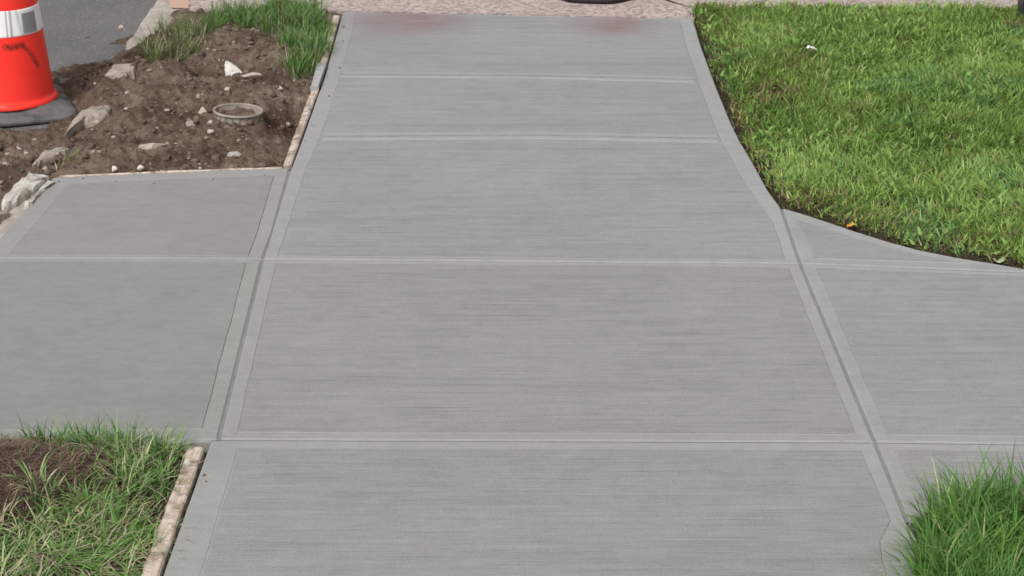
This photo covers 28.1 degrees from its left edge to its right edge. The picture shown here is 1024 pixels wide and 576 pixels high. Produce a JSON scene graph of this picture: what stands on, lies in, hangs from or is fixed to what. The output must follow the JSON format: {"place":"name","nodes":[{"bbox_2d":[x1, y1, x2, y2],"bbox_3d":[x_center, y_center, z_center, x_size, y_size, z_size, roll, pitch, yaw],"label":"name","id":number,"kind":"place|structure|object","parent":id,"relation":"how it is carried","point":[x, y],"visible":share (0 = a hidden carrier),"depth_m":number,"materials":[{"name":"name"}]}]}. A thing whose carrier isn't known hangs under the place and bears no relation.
{"place":"outdoors","nodes":[
{"label":"outdoors","id":0,"kind":"place"},
{"bbox_2d":[0,209,9,223],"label":"kerb block","id":1,"kind":"structure","parent":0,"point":[4,214],"depth_m":4.81,"materials":[{"name":"stone"}]},
{"bbox_2d":[2,0,156,130],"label":"road","id":2,"kind":"structure","parent":0,"point":[69,26],"depth_m":6.52,"materials":[{"name":"grey asphalt"}]},
{"bbox_2d":[0,0,77,127],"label":"traffic cone","id":3,"kind":"object","parent":2,"relation":"on","point":[30,94],"visible":1,"depth_m":5.60,"materials":[{"name":"plastic"}]},
{"bbox_2d":[0,259,261,451],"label":"pavement slab","id":4,"kind":"structure","parent":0,"point":[155,342],"depth_m":4.13,"materials":[{"name":"concrete"}]},
{"bbox_2d":[0,168,289,259],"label":"pavement slab","id":5,"kind":"structure","parent":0,"point":[226,215],"depth_m":4.79,"materials":[{"name":"concrete"}]},
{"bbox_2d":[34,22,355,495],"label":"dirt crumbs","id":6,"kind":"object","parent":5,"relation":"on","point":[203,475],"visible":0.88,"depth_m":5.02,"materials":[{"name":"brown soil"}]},
{"bbox_2d":[0,5,341,210],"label":"soil","id":7,"kind":"structure","parent":0,"point":[270,143],"depth_m":5.55,"materials":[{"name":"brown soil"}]},
{"bbox_2d":[49,148,94,170],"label":"dry weeds","id":8,"kind":"object","parent":7,"relation":"on","point":[69,157],"visible":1,"depth_m":5.14,"materials":[{"name":"green plant"}]},
{"bbox_2d":[66,105,110,137],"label":"rock","id":9,"kind":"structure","parent":7,"relation":"on","point":[91,116],"depth_m":5.43,"materials":[{"name":"stone"}]},
{"bbox_2d":[105,63,135,78],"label":"rock","id":10,"kind":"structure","parent":7,"relation":"on","point":[121,70],"depth_m":5.81,"materials":[{"name":"stone"}]},
{"bbox_2d":[138,143,165,149],"bbox_3d":[-0.921,-0.364,5.241,0.076,0.016,0.022,-8,24,-18],"label":"stone","id":11,"kind":"object","parent":7,"relation":"on","point":[149,146],"visible":1,"depth_m":5.23,"materials":[{"name":"beige stone"}]},
{"bbox_2d":[59,167,281,177],"bbox_3d":[-0.848,-0.269,5.103,0.547,0.051,0.011,-3,23,-6],"label":"form board","id":12,"kind":"object","parent":7,"relation":"on","point":[171,171],"visible":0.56,"depth_m":5.09,"materials":[{"name":"brown wood"}]},
{"bbox_2d":[128,6,225,62],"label":"weed grass","id":13,"kind":"structure","parent":7,"relation":"on","point":[187,28],"depth_m":6.09,"materials":[{"name":"green plant"}]},
{"bbox_2d":[186,120,193,126],"bbox_3d":[-0.852,-0.435,5.419,0.022,0.019,0.009,0,23,0],"label":"stone","id":14,"kind":"object","parent":7,"relation":"on","point":[190,123],"visible":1,"depth_m":5.42,"materials":[{"name":"beige stone"}]},
{"bbox_2d":[198,107,206,114],"bbox_3d":[-0.832,-0.475,5.516,0.027,0.027,0.024,0,23,0],"label":"stone","id":15,"kind":"object","parent":7,"relation":"on","point":[201,110],"visible":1,"depth_m":5.51,"materials":[{"name":"beige stone"}]},
{"bbox_2d":[207,129,214,133],"bbox_3d":[-0.791,-0.411,5.382,0.019,0.013,0.017,7,24,15],"label":"stone","id":16,"kind":"object","parent":7,"relation":"on","point":[210,131],"visible":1,"depth_m":5.38,"materials":[{"name":"beige stone"}]},
{"bbox_2d":[225,61,241,75],"bbox_3d":[-0.795,-0.626,5.858,0.053,0.048,0.041,0,23,0],"label":"rock","id":17,"kind":"object","parent":7,"relation":"on","point":[231,69],"visible":0.8,"depth_m":5.85,"materials":[{"name":"white stone"}]},
{"bbox_2d":[227,151,240,156],"bbox_3d":[-0.707,-0.340,5.231,0.036,0.015,0.026,17,28,35],"label":"stone","id":18,"kind":"object","parent":7,"relation":"on","point":[235,153],"visible":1,"depth_m":5.22,"materials":[{"name":"grey stone"}]},
{"bbox_2d":[213,103,263,124],"bbox_3d":[-0.736,-0.433,5.503,0.135,0.096,0.135,3,21,-1],"label":"round pipe rim","id":19,"kind":"object","parent":7,"relation":"in","point":[240,114],"visible":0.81,"depth_m":5.49,"materials":[{"name":"plastic"}]},
{"bbox_2d":[240,72,261,77],"bbox_3d":[-0.734,-0.597,5.760,0.061,0.013,0.025,0,23,0],"label":"stone","id":20,"kind":"object","parent":7,"relation":"on","point":[252,75],"visible":1,"depth_m":5.75,"materials":[{"name":"beige stone"}]},
{"bbox_2d":[272,5,338,78],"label":"weed grass","id":21,"kind":"structure","parent":7,"relation":"on","point":[307,35],"depth_m":6.01,"materials":[{"name":"green plant"}]},
{"bbox_2d":[283,15,339,169],"bbox_3d":[-0.554,-0.544,5.812,0.029,0.091,1.414,0,23,0],"label":"form board","id":22,"kind":"object","parent":7,"relation":"on","point":[296,142],"visible":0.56,"depth_m":5.50,"materials":[{"name":"brown wood"}]},
{"bbox_2d":[310,63,326,91],"bbox_3d":[-0.550,-0.598,5.810,0.029,0.015,0.227,0,23,0],"label":"wooden stake","id":23,"kind":"object","parent":7,"relation":"on","point":[318,76],"visible":1,"depth_m":5.80,"materials":[{"name":"grey wood"}]},
{"bbox_2d":[189,0,334,35],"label":"weed grass","id":24,"kind":"structure","parent":0,"point":[240,12],"depth_m":6.31,"materials":[{"name":"green plant"}]},
{"bbox_2d":[265,12,798,263],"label":"driveway slab","id":25,"kind":"structure","parent":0,"point":[534,200],"depth_m":5.18,"materials":[{"name":"concrete"}]},
{"bbox_2d":[340,72,693,82],"bbox_3d":[0.014,-0.603,5.835,1.007,0.002,0.068,1,23,3],"label":"pavement joint","id":26,"kind":"object","parent":25,"relation":"on","point":[517,76],"visible":1,"depth_m":5.83,"materials":[{"name":"concrete"}]},
{"bbox_2d":[322,132,717,142],"bbox_3d":[0.020,-0.395,5.338,1.028,0.002,0.078,0,23,1],"label":"pavement joint","id":27,"kind":"object","parent":25,"relation":"on","point":[523,135],"visible":1,"depth_m":5.33,"materials":[{"name":"concrete"}]},
{"bbox_2d":[164,441,917,575],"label":"pavement slab","id":28,"kind":"structure","parent":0,"point":[314,508],"depth_m":3.49,"materials":[{"name":"concrete"}]},
{"bbox_2d":[211,440,1006,444],"bbox_3d":[0.650,0.285,3.724,2.398,0.001,0.036,0,23,1],"label":"pavement joint","id":29,"kind":"object","parent":28,"relation":"on","point":[632,442],"visible":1,"depth_m":3.73,"materials":[{"name":"grey concrete"}]},
{"bbox_2d":[221,260,872,442],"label":"pavement slab","id":30,"kind":"structure","parent":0,"point":[484,351],"depth_m":4.07,"materials":[{"name":"concrete"}]},
{"bbox_2d":[218,171,290,439],"bbox_3d":[-0.548,-0.007,4.420,0.032,0.001,1.472,0,23,-1],"label":"pavement joint","id":31,"kind":"object","parent":30,"relation":"on","point":[241,349],"visible":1,"depth_m":4.21,"materials":[{"name":"grey concrete"}]},
{"bbox_2d":[162,259,1014,272],"bbox_3d":[0.100,-0.047,4.518,2.562,0.001,0.128,2,23,4],"label":"pavement joint","id":32,"kind":"object","parent":30,"relation":"on","point":[583,262],"visible":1,"depth_m":4.54,"materials":[{"name":"grey concrete"}]},
{"bbox_2d":[150,0,1017,20],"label":"old pavement","id":33,"kind":"structure","parent":0,"point":[668,9],"depth_m":6.55,"materials":[{"name":"grey concrete"}]},
{"bbox_2d":[168,0,189,8],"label":"paint mark","id":34,"kind":"object","parent":33,"relation":"on","point":[180,3],"visible":1,"depth_m":6.57,"materials":[{"name":"paint"}]},
{"bbox_2d":[565,0,626,3],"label":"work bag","id":35,"kind":"object","parent":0,"point":[598,1],"visible":1,"depth_m":6.58,"materials":[{"name":"fabric"}]},
{"bbox_2d":[685,0,1023,268],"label":"lawn grass","id":36,"kind":"structure","parent":0,"point":[821,160],"depth_m":5.49,"materials":[{"name":"green plant"}]},
{"bbox_2d":[993,257,1005,262],"bbox_3d":[1.078,-0.062,4.529,0.029,0.014,0.025,0,23,0],"label":"leaf","id":37,"kind":"object","parent":36,"relation":"on","point":[1001,260],"visible":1,"depth_m":4.53,"materials":[{"name":"green plant"}]},
{"bbox_2d":[1017,0,1023,19],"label":"metal post","id":38,"kind":"object","parent":36,"relation":"on","point":[1020,4],"visible":0.28,"depth_m":6.39,"materials":[{"name":"black paint"}]},
{"bbox_2d":[783,209,1023,272],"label":"pavement slab","id":39,"kind":"structure","parent":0,"point":[818,242],"depth_m":4.59,"materials":[{"name":"concrete"}]},
{"bbox_2d":[802,265,1023,444],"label":"pavement slab","id":40,"kind":"structure","parent":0,"point":[928,356],"depth_m":4.11,"materials":[{"name":"concrete"}]},
{"bbox_2d":[781,210,914,522],"bbox_3d":[0.650,0.105,4.153,0.031,0.001,1.507,0,23,-1],"label":"pavement joint","id":41,"kind":"object","parent":40,"relation":"on","point":[875,443],"visible":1,"depth_m":3.98,"materials":[{"name":"grey concrete"}]},
{"bbox_2d":[863,438,1023,575],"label":"plot grass","id":42,"kind":"structure","parent":0,"point":[977,537],"depth_m":3.36,"materials":[{"name":"green plant"}]},
{"bbox_2d":[878,443,1023,539],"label":"pavement slab","id":43,"kind":"structure","parent":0,"point":[903,462],"depth_m":3.65,"materials":[{"name":"concrete"}]},
{"bbox_2d":[918,511,1023,556],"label":"planting soil","id":44,"kind":"structure","parent":0,"point":[939,540],"depth_m":3.46,"materials":[{"name":"brown soil"}]},
{"label":"ground","id":45,"kind":"structure","parent":0,"visible":0},
{"bbox_2d":[0,0,175,238],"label":"kerb","id":46,"kind":"structure","parent":45,"relation":"on","point":[154,15],"depth_m":6.30,"materials":[{"name":"stone"}]},
{"bbox_2d":[1,172,48,210],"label":"kerb block","id":47,"kind":"object","parent":46,"relation":"on","point":[28,186],"depth_m":4.94,"materials":[{"name":"stone"}]},
{"bbox_2d":[24,180,54,208],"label":"kerb block","id":48,"kind":"structure","parent":46,"relation":"on","point":[29,202],"depth_m":4.92,"materials":[{"name":"stone"}]},
{"bbox_2d":[32,146,74,167],"bbox_3d":[-1.168,-0.319,5.191,0.058,0.059,0.172,11,25,25],"label":"kerb block","id":49,"kind":"object","parent":46,"relation":"on","point":[43,159],"depth_m":5.17,"materials":[{"name":"stone"}]},
{"bbox_2d":[0,440,206,575],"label":"plot soil","id":50,"kind":"structure","parent":45,"relation":"on","point":[3,498],"depth_m":3.52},
{"bbox_2d":[12,407,168,455],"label":"edge grass","id":51,"kind":"structure","parent":50,"relation":"on","point":[40,432],"depth_m":3.70,"materials":[{"name":"green plant"}]},
{"bbox_2d":[0,431,191,539],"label":"dry roots","id":52,"kind":"object","parent":50,"relation":"on","point":[35,460],"visible":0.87,"depth_m":3.58,"materials":[{"name":"brown plant"}]},
{"bbox_2d":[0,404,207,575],"bbox_3d":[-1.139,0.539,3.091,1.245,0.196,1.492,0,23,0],"label":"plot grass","id":53,"kind":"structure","parent":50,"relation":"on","point":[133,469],"depth_m":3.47,"materials":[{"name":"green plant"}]},
{"bbox_2d":[141,447,204,575],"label":"form board","id":54,"kind":"object","parent":50,"relation":"on","point":[177,505],"visible":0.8,"depth_m":3.49,"materials":[{"name":"brown wood"}]}
]}

